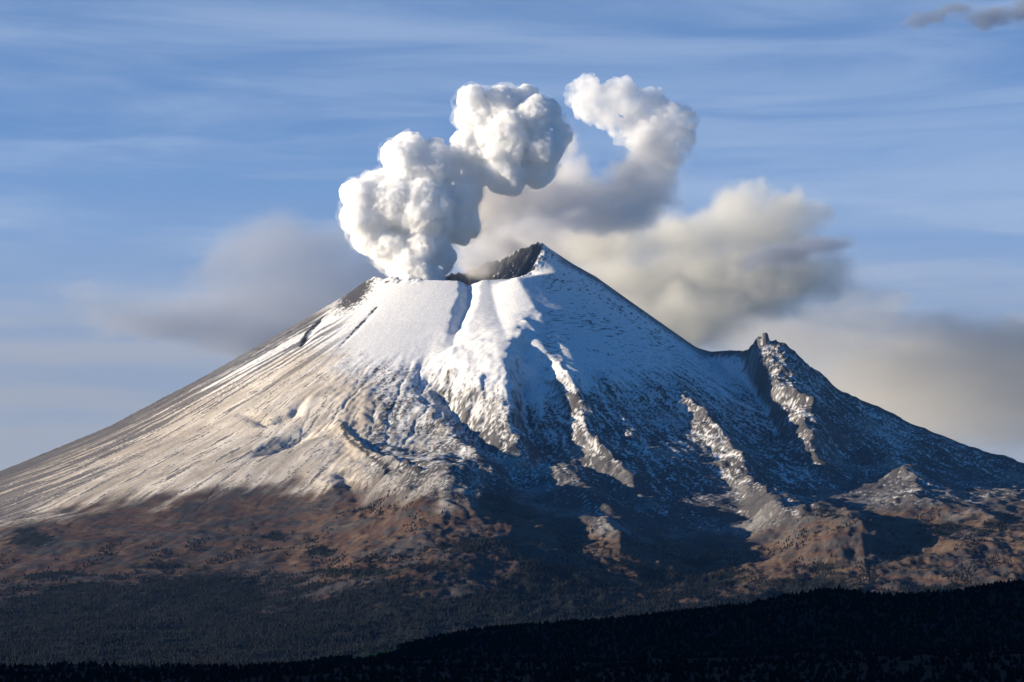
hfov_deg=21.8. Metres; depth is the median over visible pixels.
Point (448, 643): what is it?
hillside
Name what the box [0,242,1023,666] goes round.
mountain
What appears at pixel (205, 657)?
forest
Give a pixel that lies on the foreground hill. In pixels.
(902, 666)
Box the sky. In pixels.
[0,0,1023,470]
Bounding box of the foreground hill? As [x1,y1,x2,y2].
[0,645,1023,681]
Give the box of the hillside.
[192,579,1023,667]
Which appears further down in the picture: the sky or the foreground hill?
the foreground hill
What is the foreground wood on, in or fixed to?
on the foreground hill
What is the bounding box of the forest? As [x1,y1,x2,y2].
[0,487,1023,667]
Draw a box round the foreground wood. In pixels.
[0,640,1023,681]

